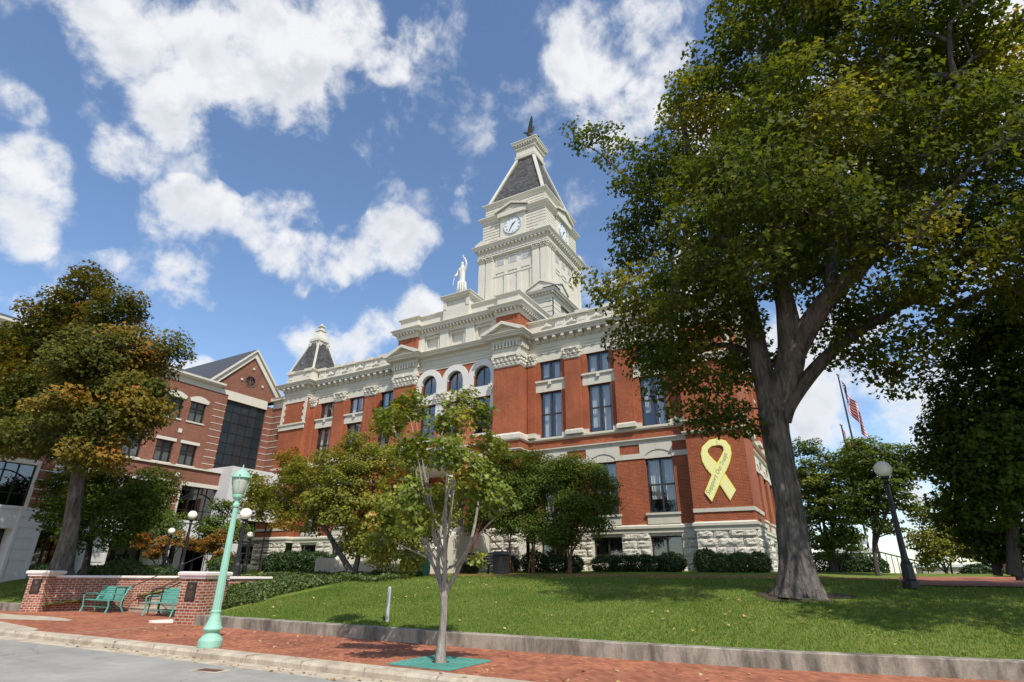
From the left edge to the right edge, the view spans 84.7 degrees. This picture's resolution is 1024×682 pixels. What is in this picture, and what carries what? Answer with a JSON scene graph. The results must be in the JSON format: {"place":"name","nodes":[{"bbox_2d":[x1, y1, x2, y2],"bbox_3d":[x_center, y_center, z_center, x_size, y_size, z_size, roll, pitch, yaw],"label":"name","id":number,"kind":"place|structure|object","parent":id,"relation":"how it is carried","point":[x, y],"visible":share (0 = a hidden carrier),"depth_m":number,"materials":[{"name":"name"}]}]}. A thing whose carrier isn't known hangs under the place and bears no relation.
{"place":"outdoors","nodes":[
{"label":"outdoors","id":0,"kind":"place"},
{"bbox_2d":[148,619,173,622],"bbox_3d":[-10.824,8.905,17.856,1.233,0.059,0.747,8,-24,-17],"label":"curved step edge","id":1,"kind":"object","parent":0,"point":[162,621],"visible":0.7,"depth_m":17.53,"materials":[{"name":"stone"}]},
{"bbox_2d":[0,639,345,681],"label":"road","id":2,"kind":"structure","parent":0,"point":[26,662],"depth_m":9.97,"materials":[{"name":"asphalt"}]},
{"bbox_2d":[0,635,399,681],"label":"gutter","id":3,"kind":"object","parent":2,"relation":"on","point":[338,677],"visible":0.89,"depth_m":10.86,"materials":[{"name":"concrete"}]},
{"bbox_2d":[188,668,230,672],"bbox_3d":[-5.318,5.793,9.879,0.640,0.017,0.340,-8,-24,18],"label":"drain cover","id":4,"kind":"object","parent":2,"relation":"on","point":[209,670],"visible":1,"depth_m":9.83,"materials":[{"name":"metal"}]},
{"bbox_2d":[0,628,531,681],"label":"kerb","id":5,"kind":"structure","parent":2,"relation":"on","point":[375,672],"depth_m":10.55,"materials":[{"name":"concrete"}]},
{"bbox_2d":[14,630,449,678],"bbox_3d":[-3.241,5.599,9.551,73.541,0.115,1.267,-11,-25,26],"label":"kerb joint","id":6,"kind":"object","parent":5,"relation":"on","point":[212,648],"visible":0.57,"depth_m":11.40,"materials":[{"name":"concrete"}]},
{"bbox_2d":[231,508,251,575],"bbox_3d":[-12.443,9.266,25.739,0.540,3.090,0.540,-12,-26,28],"label":"globe lamp","id":7,"kind":"object","parent":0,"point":[245,514],"visible":0.91,"depth_m":25.75,"materials":[{"name":"black metal"}]},
{"bbox_2d":[0,610,1018,681],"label":"sidewalk","id":8,"kind":"structure","parent":0,"point":[526,666],"depth_m":10.93,"materials":[{"name":"brick"}]},
{"bbox_2d":[0,602,20,611],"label":"retaining wall","id":9,"kind":"structure","parent":8,"relation":"on","point":[7,606],"depth_m":22.31,"materials":[{"name":"concrete"}]},
{"bbox_2d":[0,621,36,630],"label":"ramp","id":10,"kind":"structure","parent":8,"relation":"on","point":[6,625],"depth_m":15.85,"materials":[{"name":"concrete"}]},
{"bbox_2d":[0,613,71,620],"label":"ramp","id":11,"kind":"structure","parent":8,"relation":"on","point":[12,616],"depth_m":19.06,"materials":[{"name":"concrete"}]},
{"bbox_2d":[19,570,66,611],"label":"brick pillar","id":12,"kind":"structure","parent":8,"relation":"on","point":[39,591],"depth_m":22.03,"materials":[{"name":"brick"}]},
{"bbox_2d":[79,585,131,612],"bbox_3d":[-16.086,10.201,22.206,1.869,0.969,0.779,-12,-25,27],"label":"park bench","id":13,"kind":"object","parent":8,"relation":"on","point":[108,595],"visible":0.97,"depth_m":22.29,"materials":[{"name":"green paint"}]},
{"bbox_2d":[48,575,181,610],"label":"garden wall","id":14,"kind":"structure","parent":8,"relation":"on","point":[70,587],"depth_m":22.93,"materials":[{"name":"brick"}]},
{"bbox_2d":[141,587,179,617],"bbox_3d":[-12.460,9.470,20.381,1.869,0.969,0.779,-13,-26,29],"label":"park bench","id":15,"kind":"object","parent":8,"relation":"on","point":[166,596],"visible":0.67,"depth_m":20.67,"materials":[{"name":"green paint"}]},
{"bbox_2d":[173,571,232,624],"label":"brick pillar","id":16,"kind":"structure","parent":8,"relation":"on","point":[197,593],"depth_m":17.33,"materials":[{"name":"brick"}]},
{"bbox_2d":[197,465,251,647],"bbox_3d":[-6.415,4.727,12.663,0.480,3.850,0.480,-12,-26,28],"label":"street lamp","id":17,"kind":"object","parent":8,"relation":"on","point":[211,637],"visible":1,"depth_m":12.41,"materials":[{"name":"metal"}]},
{"bbox_2d":[223,577,272,600],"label":"garden wall","id":18,"kind":"structure","parent":8,"relation":"on","point":[233,580],"depth_m":22.91,"materials":[{"name":"stone"}]},
{"bbox_2d":[387,655,490,670],"bbox_3d":[-1.278,5.744,10.037,1.320,0.024,1.320,-12,-26,28],"label":"tree grate","id":19,"kind":"object","parent":8,"relation":"on","point":[450,664],"visible":0.9,"depth_m":9.89,"materials":[{"name":"metal"}]},
{"bbox_2d":[357,385,522,662],"bbox_3d":[-1.566,3.452,11.653,2.888,5.502,4.838,10,-25,-22],"label":"young maple","id":20,"kind":"object","parent":19,"relation":"on","point":[476,484],"visible":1,"depth_m":11.04,"materials":[{"name":"green plant"}]},
{"bbox_2d":[194,614,1023,681],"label":"retaining wall","id":21,"kind":"structure","parent":8,"relation":"on","point":[935,666],"depth_m":10.33,"materials":[{"name":"concrete"}]},
{"bbox_2d":[0,571,1023,659],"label":"lawn","id":22,"kind":"structure","parent":0,"point":[827,574],"depth_m":13.57,"materials":[{"name":"green plant"}]},
{"bbox_2d":[28,563,49,576],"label":"round bush","id":23,"kind":"object","parent":22,"relation":"on","point":[40,566],"visible":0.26,"depth_m":27.96,"materials":[{"name":"green plant"}]},
{"bbox_2d":[0,259,197,574],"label":"maple tree","id":24,"kind":"object","parent":22,"relation":"on","point":[76,367],"visible":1,"depth_m":23.41,"materials":[{"name":"green plant"}]},
{"bbox_2d":[28,462,187,574],"bbox_3d":[-21.268,8.924,28.515,9.583,5.589,4.323,-5,-23,13],"label":"dark tree","id":25,"kind":"object","parent":22,"relation":"on","point":[107,500],"visible":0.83,"depth_m":27.75,"materials":[{"name":"green plant"}]},
{"bbox_2d":[99,558,142,575],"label":"round bush","id":26,"kind":"object","parent":22,"relation":"on","point":[116,566],"visible":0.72,"depth_m":27.48,"materials":[{"name":"green plant"}]},
{"bbox_2d":[77,564,178,575],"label":"shade hedge","id":27,"kind":"object","parent":22,"relation":"on","point":[174,571],"visible":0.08,"depth_m":27.34,"materials":[{"name":"green plant"}]},
{"bbox_2d":[89,565,170,575],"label":"round bush","id":28,"kind":"object","parent":22,"relation":"on","point":[142,571],"visible":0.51,"depth_m":26.44,"materials":[{"name":"green plant"}]},
{"bbox_2d":[0,313,290,582],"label":"office building","id":29,"kind":"structure","parent":22,"relation":"on","point":[216,435],"depth_m":40.84,"materials":[{"name":"brown brick"}]},
{"bbox_2d":[0,461,36,505],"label":"arched light window","id":30,"kind":"structure","parent":29,"relation":"in","point":[15,478],"depth_m":30.84,"materials":[{"name":"black glass"}]},
{"bbox_2d":[120,433,140,458],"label":"window","id":31,"kind":"structure","parent":29,"relation":"in","point":[129,450],"depth_m":38.04,"materials":[{"name":"glass"}]},
{"bbox_2d":[152,435,176,463],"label":"window","id":32,"kind":"structure","parent":29,"relation":"in","point":[162,447],"depth_m":39.74,"materials":[{"name":"black glass"}]},
{"bbox_2d":[166,390,187,419],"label":"window","id":33,"kind":"structure","parent":29,"relation":"in","point":[182,394],"depth_m":41.18,"materials":[{"name":"black metal"}]},
{"bbox_2d":[176,440,199,467],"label":"window","id":34,"kind":"structure","parent":29,"relation":"in","point":[186,451],"depth_m":41.15,"materials":[{"name":"glass"}]},
{"bbox_2d":[175,486,215,521],"bbox_3d":[-22.075,11.409,39.216,0.144,2.250,2.800,-12,-26,28],"label":"arched light window","id":35,"kind":"structure","parent":29,"relation":"in","point":[194,498],"depth_m":39.25,"materials":[{"name":"black glass"}]},
{"bbox_2d":[186,396,209,425],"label":"window","id":36,"kind":"structure","parent":29,"relation":"in","point":[196,409],"depth_m":42.38,"materials":[{"name":"glass"}]},
{"bbox_2d":[245,375,255,387],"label":"round window","id":37,"kind":"structure","parent":29,"relation":"in","point":[250,380],"depth_m":46.68,"materials":[{"name":"grey glass"}]},
{"bbox_2d":[240,521,271,573],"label":"glass door","id":38,"kind":"structure","parent":29,"relation":"in","point":[259,543],"depth_m":41.50,"materials":[{"name":"black glass"}]},
{"bbox_2d":[124,480,186,564],"bbox_3d":[-22.023,11.181,34.684,5.822,5.366,2.855,-12,-26,28],"label":"tree","id":39,"kind":"object","parent":22,"relation":"on","point":[167,519],"visible":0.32,"depth_m":33.60,"materials":[{"name":"green plant"}]},
{"bbox_2d":[129,530,197,565],"bbox_3d":[-20.167,12.207,32.257,5.256,2.464,1.614,-12,-26,28],"label":"dogwood tree","id":40,"kind":"object","parent":22,"relation":"on","point":[145,545],"visible":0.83,"depth_m":32.22,"materials":[{"name":"orange plant"}]},
{"bbox_2d":[162,528,174,565],"bbox_3d":[-19.341,11.820,31.461,0.380,2.570,0.380,-12,-26,28],"label":"globe lamp","id":41,"kind":"object","parent":22,"relation":"on","point":[171,531],"visible":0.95,"depth_m":31.61,"materials":[{"name":"black metal"}]},
{"bbox_2d":[177,511,197,573],"bbox_3d":[-16.974,10.551,29.270,0.470,3.265,0.470,-12,-26,28],"label":"globe lamp","id":42,"kind":"object","parent":22,"relation":"on","point":[191,515],"visible":0.94,"depth_m":29.32,"materials":[{"name":"black metal"}]},
{"bbox_2d":[128,576,262,614],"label":"steps","id":43,"kind":"structure","parent":22,"relation":"on","point":[152,608],"depth_m":22.21,"materials":[{"name":"concrete"}]},
{"bbox_2d":[110,553,216,612],"bbox_3d":[-14.428,10.056,23.534,0.040,2.247,3.969,-12,-26,28],"label":"handrail","id":44,"kind":"object","parent":43,"relation":"on","point":[153,577],"visible":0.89,"depth_m":22.87,"materials":[{"name":"black metal"}]},
{"bbox_2d":[146,553,252,615],"bbox_3d":[-12.260,9.593,22.379,0.040,2.247,3.969,-12,-26,28],"label":"handrail","id":45,"kind":"object","parent":43,"relation":"on","point":[181,582],"visible":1,"depth_m":21.27,"materials":[{"name":"black metal"}]},
{"bbox_2d":[187,529,235,571],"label":"dogwood tree","id":46,"kind":"object","parent":22,"relation":"on","point":[207,545],"visible":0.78,"depth_m":31.75,"materials":[{"name":"orange plant"}]},
{"bbox_2d":[209,555,233,571],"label":"round bush","id":47,"kind":"object","parent":22,"relation":"on","point":[216,560],"visible":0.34,"depth_m":27.57,"materials":[{"name":"green plant"}]},
{"bbox_2d":[190,497,256,544],"bbox_3d":[-17.366,11.371,33.534,4.627,3.946,2.365,-12,-26,28],"label":"tree","id":48,"kind":"object","parent":22,"relation":"on","point":[208,526],"visible":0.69,"depth_m":33.55,"materials":[{"name":"green plant"}]},
{"bbox_2d":[240,532,252,573],"bbox_3d":[-16.407,13.145,34.706,0.380,2.560,0.380,-12,-26,28],"label":"globe lamp","id":49,"kind":"object","parent":22,"relation":"on","point":[244,565],"visible":0.88,"depth_m":34.58,"materials":[{"name":"black metal"}]},
{"bbox_2d":[259,549,337,572],"bbox_3d":[-13.008,13.787,34.900,7.114,1.602,1.871,-12,-26,28],"label":"hedge","id":50,"kind":"object","parent":22,"relation":"on","point":[296,561],"visible":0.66,"depth_m":34.68,"materials":[{"name":"green plant"}]},
{"bbox_2d":[221,570,422,610],"bbox_3d":[-9.598,9.915,22.696,8.803,1.354,9.098,-12,-26,28],"label":"ground cover","id":51,"kind":"object","parent":22,"relation":"on","point":[280,582],"visible":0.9,"depth_m":22.30,"materials":[{"name":"plant"}]},
{"bbox_2d":[232,429,461,573],"bbox_3d":[-8.662,7.778,27.278,13.985,7.066,4.131,-12,-26,28],"label":"dogwood tree","id":52,"kind":"object","parent":22,"relation":"on","point":[338,508],"visible":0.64,"depth_m":26.71,"materials":[{"name":"green plant"}]},
{"bbox_2d":[385,587,390,621],"bbox_3d":[-3.208,6.873,14.553,0.087,0.930,0.520,6,-23,-14],"label":"sign post","id":53,"kind":"object","parent":22,"relation":"on","point":[388,605],"visible":0.87,"depth_m":14.52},
{"bbox_2d":[417,555,430,575],"bbox_3d":[-4.112,10.397,26.205,0.680,1.080,0.680,-12,-26,28],"label":"litter bin","id":54,"kind":"object","parent":22,"relation":"on","point":[426,569],"visible":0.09,"depth_m":25.90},
{"bbox_2d":[461,557,479,573],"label":"loose shrub","id":55,"kind":"object","parent":22,"relation":"on","point":[475,568],"visible":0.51,"depth_m":27.74,"materials":[{"name":"green plant"}]},
{"bbox_2d":[459,449,532,572],"bbox_3d":[-0.788,8.767,29.391,4.580,6.496,3.026,-12,-26,28],"label":"crape myrtle","id":56,"kind":"object","parent":22,"relation":"on","point":[503,521],"visible":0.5,"depth_m":28.92,"materials":[{"name":"green plant"}]},
{"bbox_2d":[492,551,509,573],"bbox_3d":[-0.514,10.486,26.429,0.660,1.100,0.660,-12,-26,28],"label":"litter bin","id":57,"kind":"object","parent":22,"relation":"on","point":[500,562],"visible":0.82,"depth_m":26.25,"materials":[{"name":"metal"}]},
{"bbox_2d":[267,134,777,573],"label":"courthouse","id":58,"kind":"structure","parent":22,"relation":"on","point":[516,339],"depth_m":36.22,"materials":[{"name":"red brick"}]},
{"bbox_2d":[314,420,331,465],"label":"window","id":59,"kind":"structure","parent":58,"relation":"in","point":[327,423],"depth_m":44.76,"materials":[{"name":"grey glass"}]},
{"bbox_2d":[315,395,333,421],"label":"window","id":60,"kind":"structure","parent":58,"relation":"in","point":[329,398],"depth_m":45.56,"materials":[{"name":"grey glass"}]},
{"bbox_2d":[344,414,362,458],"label":"window","id":61,"kind":"structure","parent":58,"relation":"in","point":[358,418],"depth_m":43.33,"materials":[{"name":"grey glass"}]},
{"bbox_2d":[343,390,364,416],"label":"window","id":62,"kind":"structure","parent":58,"relation":"in","point":[358,393],"depth_m":44.08,"materials":[{"name":"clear glass"}]},
{"bbox_2d":[375,384,393,410],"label":"window","id":63,"kind":"structure","parent":58,"relation":"in","point":[384,388],"depth_m":42.73,"materials":[{"name":"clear glass"}]},
{"bbox_2d":[421,405,435,439],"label":"window","id":64,"kind":"structure","parent":58,"relation":"in","point":[432,408],"depth_m":38.76,"materials":[{"name":"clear glass"}]},
{"bbox_2d":[423,377,436,395],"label":"arched window","id":65,"kind":"structure","parent":58,"relation":"in","point":[429,388],"depth_m":39.74,"materials":[{"name":"blue glass"}]},
{"bbox_2d":[434,491,463,529],"bbox_3d":[-3.970,10.965,35.010,2.200,3.000,0.080,-12,-26,28],"label":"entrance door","id":66,"kind":"structure","parent":58,"relation":"in","point":[458,522],"depth_m":34.67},
{"bbox_2d":[449,372,462,390],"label":"arched window","id":67,"kind":"structure","parent":58,"relation":"in","point":[456,379],"depth_m":38.70,"materials":[{"name":"blue glass"}]},
{"bbox_2d":[453,256,466,292],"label":"statue","id":68,"kind":"object","parent":58,"relation":"on","point":[461,284],"visible":0.88,"depth_m":41.59,"materials":[{"name":"stone"}]},
{"bbox_2d":[474,396,490,433],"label":"window","id":69,"kind":"structure","parent":58,"relation":"in","point":[479,430],"depth_m":36.49,"materials":[{"name":"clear glass"}]},
{"bbox_2d":[476,366,490,386],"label":"arched window","id":70,"kind":"structure","parent":58,"relation":"in","point":[483,376],"depth_m":37.66,"materials":[{"name":"blue glass"}]},
{"bbox_2d":[523,116,538,136],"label":"eagle statue","id":71,"kind":"object","parent":58,"relation":"on","point":[530,131],"visible":0.57,"depth_m":58.99,"materials":[{"name":"grey metal"}]},
{"bbox_2d":[535,351,564,384],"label":"window","id":72,"kind":"structure","parent":58,"relation":"in","point":[554,355],"depth_m":36.24,"materials":[{"name":"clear glass"}]},
{"bbox_2d":[536,380,564,439],"bbox_3d":[2.517,4.365,35.120,2.100,3.545,0.490,-12,-26,28],"label":"window","id":73,"kind":"structure","parent":58,"relation":"in","point":[559,385],"depth_m":35.29,"materials":[{"name":"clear glass"}]},
{"bbox_2d":[542,461,560,524],"bbox_3d":[2.461,8.988,33.158,1.840,3.900,0.570,-12,-26,28],"label":"window","id":74,"kind":"structure","parent":58,"relation":"in","point":[550,507],"depth_m":33.23,"materials":[{"name":"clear glass"}]},
{"bbox_2d":[542,540,566,561],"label":"window","id":75,"kind":"structure","parent":58,"relation":"in","point":[546,549],"depth_m":32.16,"materials":[{"name":"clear glass"}]},
{"bbox_2d":[581,342,613,376],"bbox_3d":[5.333,1.224,34.632,2.160,2.150,0.580,-12,-26,28],"label":"window","id":76,"kind":"structure","parent":58,"relation":"in","point":[595,347],"depth_m":34.77,"materials":[{"name":"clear glass"}]},
{"bbox_2d":[582,372,614,433],"bbox_3d":[5.336,3.762,33.618,2.100,3.545,0.490,-12,-26,28],"label":"window","id":77,"kind":"structure","parent":58,"relation":"in","point":[608,377],"depth_m":33.79,"materials":[{"name":"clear glass"}]},
{"bbox_2d":[591,455,621,525],"bbox_3d":[5.280,8.385,31.656,1.840,3.900,0.570,-12,-26,28],"label":"window","id":78,"kind":"structure","parent":58,"relation":"in","point":[601,458],"depth_m":31.95,"materials":[{"name":"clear glass"}]},
{"bbox_2d":[595,537,622,562],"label":"window","id":79,"kind":"structure","parent":58,"relation":"in","point":[609,546],"depth_m":30.58,"materials":[{"name":"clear glass"}]},
{"bbox_2d":[632,368,667,427],"bbox_3d":[8.111,3.169,32.140,2.100,3.545,0.490,-12,-26,28],"label":"window","id":80,"kind":"structure","parent":58,"relation":"in","point":[648,405],"depth_m":32.22,"materials":[{"name":"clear glass"}]},
{"bbox_2d":[645,449,680,523],"bbox_3d":[8.055,7.792,30.178,1.840,3.900,0.570,-12,-26,28],"label":"window","id":81,"kind":"structure","parent":58,"relation":"in","point":[662,517],"depth_m":30.37,"materials":[{"name":"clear glass"}]},
{"bbox_2d":[651,536,683,555],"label":"window","id":82,"kind":"structure","parent":58,"relation":"in","point":[660,544],"depth_m":29.14,"materials":[{"name":"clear glass"}]},
{"bbox_2d":[701,438,735,500],"bbox_3d":[10.367,6.460,28.300,1.540,3.130,0.057,-12,-26,28],"label":"ribbon sign","id":83,"kind":"object","parent":58,"relation":"attached to","point":[716,470],"visible":1,"depth_m":28.25,"materials":[{"name":"plastic"}]},
{"bbox_2d":[41,575,1007,681],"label":"fallen leaves","id":84,"kind":"object","parent":22,"relation":"on","point":[700,673],"visible":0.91,"depth_m":12.35,"materials":[{"name":"plant"}]},
{"bbox_2d":[508,445,567,572],"bbox_3d":[1.370,8.368,28.297,3.873,6.318,3.219,-12,-26,28],"label":"crape myrtle","id":85,"kind":"object","parent":22,"relation":"on","point":[538,486],"visible":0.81,"depth_m":27.89,"materials":[{"name":"green plant"}]},
{"bbox_2d":[511,550,584,571],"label":"shade shrub","id":86,"kind":"object","parent":22,"relation":"on","point":[545,564],"visible":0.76,"depth_m":28.40,"materials":[{"name":"green plant"}]},
{"bbox_2d":[537,449,624,573],"bbox_3d":[3.325,8.032,26.906,4.314,5.760,3.060,-12,-26,28],"label":"crape myrtle","id":87,"kind":"object","parent":22,"relation":"on","point":[576,497],"visible":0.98,"depth_m":26.58,"materials":[{"name":"green plant"}]},
{"bbox_2d":[590,553,632,571],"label":"boxwood hedge","id":88,"kind":"object","parent":22,"relation":"on","point":[614,562],"visible":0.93,"depth_m":27.96,"materials":[{"name":"green plant"}]},
{"bbox_2d":[626,553,661,571],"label":"boxwood hedge","id":89,"kind":"object","parent":22,"relation":"on","point":[650,561],"visible":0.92,"depth_m":27.18,"materials":[{"name":"green plant"}]},
{"bbox_2d":[657,551,687,571],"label":"boxwood hedge","id":90,"kind":"object","parent":22,"relation":"on","point":[670,561],"visible":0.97,"depth_m":26.51,"materials":[{"name":"green plant"}]},
{"bbox_2d":[693,547,772,572],"bbox_3d":[9.922,9.948,25.460,3.435,1.208,1.190,-12,-26,28],"label":"loose shrub","id":91,"kind":"object","parent":22,"relation":"on","point":[713,561],"visible":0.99,"depth_m":25.16,"materials":[{"name":"green plant"}]},
{"bbox_2d":[558,0,1023,600],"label":"maple tree","id":92,"kind":"object","parent":22,"relation":"on","point":[774,166],"visible":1,"depth_m":15.64,"materials":[{"name":"green plant"}]},
{"bbox_2d":[755,589,854,601],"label":"bare soil","id":93,"kind":"structure","parent":22,"relation":"on","point":[774,598],"depth_m":14.21,"materials":[{"name":"soil"}]},
{"bbox_2d":[792,436,884,571],"bbox_3d":[14.519,7.231,25.429,3.123,5.972,4.224,17,-28,-35],"label":"tree","id":94,"kind":"object","parent":22,"relation":"on","point":[819,511],"visible":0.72,"depth_m":25.15,"materials":[{"name":"green plant"}]},
{"bbox_2d":[823,529,871,570],"bbox_3d":[17.871,11.404,29.732,2.200,2.650,3.400,-12,-26,28],"label":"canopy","id":95,"kind":"object","parent":22,"relation":"on","point":[865,553],"visible":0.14,"depth_m":28.57,"materials":[{"name":"fabric"}]},
{"bbox_2d":[812,551,890,572],"bbox_3d":[15.366,10.374,26.111,3.731,1.164,1.280,-12,-26,28],"label":"dark bush","id":96,"kind":"object","parent":22,"relation":"on","point":[858,561],"visible":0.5,"depth_m":25.65,"materials":[{"name":"green plant"}]},
{"bbox_2d":[836,373,883,571],"bbox_3d":[20.115,7.470,32.494,0.175,11.870,0.167,-12,-26,28],"label":"flagpole","id":97,"kind":"object","parent":22,"relation":"on","point":[878,553],"visible":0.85,"depth_m":33.72,"materials":[{"name":"metal"}]},
{"bbox_2d":[841,381,867,436],"bbox_3d":[20.521,4.080,33.668,0.737,3.763,0.320,-12,-26,28],"label":"national flag","id":98,"kind":"object","parent":97,"relation":"attached to","point":[853,409],"visible":0.99,"depth_m":33.66,"materials":[{"name":"fabric"}]},
{"bbox_2d":[830,435,932,575],"bbox_3d":[14.687,6.238,21.927,2.338,5.513,3.648,19,-29,-37],"label":"tree","id":99,"kind":"object","parent":22,"relation":"on","point":[865,457],"visible":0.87,"depth_m":22.01,"materials":[{"name":"green plant"}]},
{"bbox_2d":[874,461,920,587],"bbox_3d":[10.954,5.166,16.024,0.470,3.455,0.470,-12,-26,28],"label":"globe lamp","id":100,"kind":"object","parent":22,"relation":"on","point":[883,470],"visible":1,"depth_m":15.86,"materials":[{"name":"black metal"}]},
{"bbox_2d":[877,551,928,573],"bbox_3d":[17.904,10.281,25.806,2.016,1.308,0.058,-12,-26,28],"label":"ramp railing","id":101,"kind":"object","parent":22,"relation":"on","point":[898,562],"visible":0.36,"depth_m":25.92,"materials":[{"name":"white metal"}]},
{"bbox_2d":[903,487,988,573],"bbox_3d":[19.979,8.635,25.758,3.805,4.046,3.057,-12,-26,28],"label":"sparse shrub","id":102,"kind":"object","parent":22,"relation":"on","point":[939,545],"visible":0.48,"depth_m":25.19,"materials":[{"name":"green plant"}]},
{"bbox_2d":[913,564,989,573],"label":"building","id":103,"kind":"structure","parent":22,"relation":"on","point":[956,568],"depth_m":72.01,"materials":[{"name":"white"}]},
{"bbox_2d":[899,291,1023,577],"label":"shade tree","id":104,"kind":"object","parent":22,"relation":"on","point":[976,461],"visible":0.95,"depth_m":15.51,"materials":[{"name":"green plant"}]},
{"bbox_2d":[956,562,1005,573],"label":"dark bush","id":105,"kind":"object","parent":22,"relation":"on","point":[979,568],"visible":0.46,"depth_m":22.79,"materials":[{"name":"green plant"}]},
{"bbox_2d":[0,0,1023,572],"label":"sky","id":106,"kind":"structure","parent":0,"point":[266,173],"materials":[{"name":"blue"}]},
{"bbox_2d":[434,574,902,581],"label":"brick path","id":107,"kind":"structure","parent":0,"point":[653,576],"depth_m":22.19,"materials":[{"name":"brick"}]},
{"bbox_2d":[459,553,492,573],"bbox_3d":[-1.701,10.851,27.302,1.800,1.080,0.560,-12,-26,28],"label":"dark bench","id":108,"kind":"object","parent":107,"relation":"on","point":[489,555],"visible":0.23,"depth_m":27.37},
{"bbox_2d":[900,576,1023,586],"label":"brick path","id":109,"kind":"structure","parent":0,"point":[981,581],"depth_m":17.23,"materials":[{"name":"brick"}]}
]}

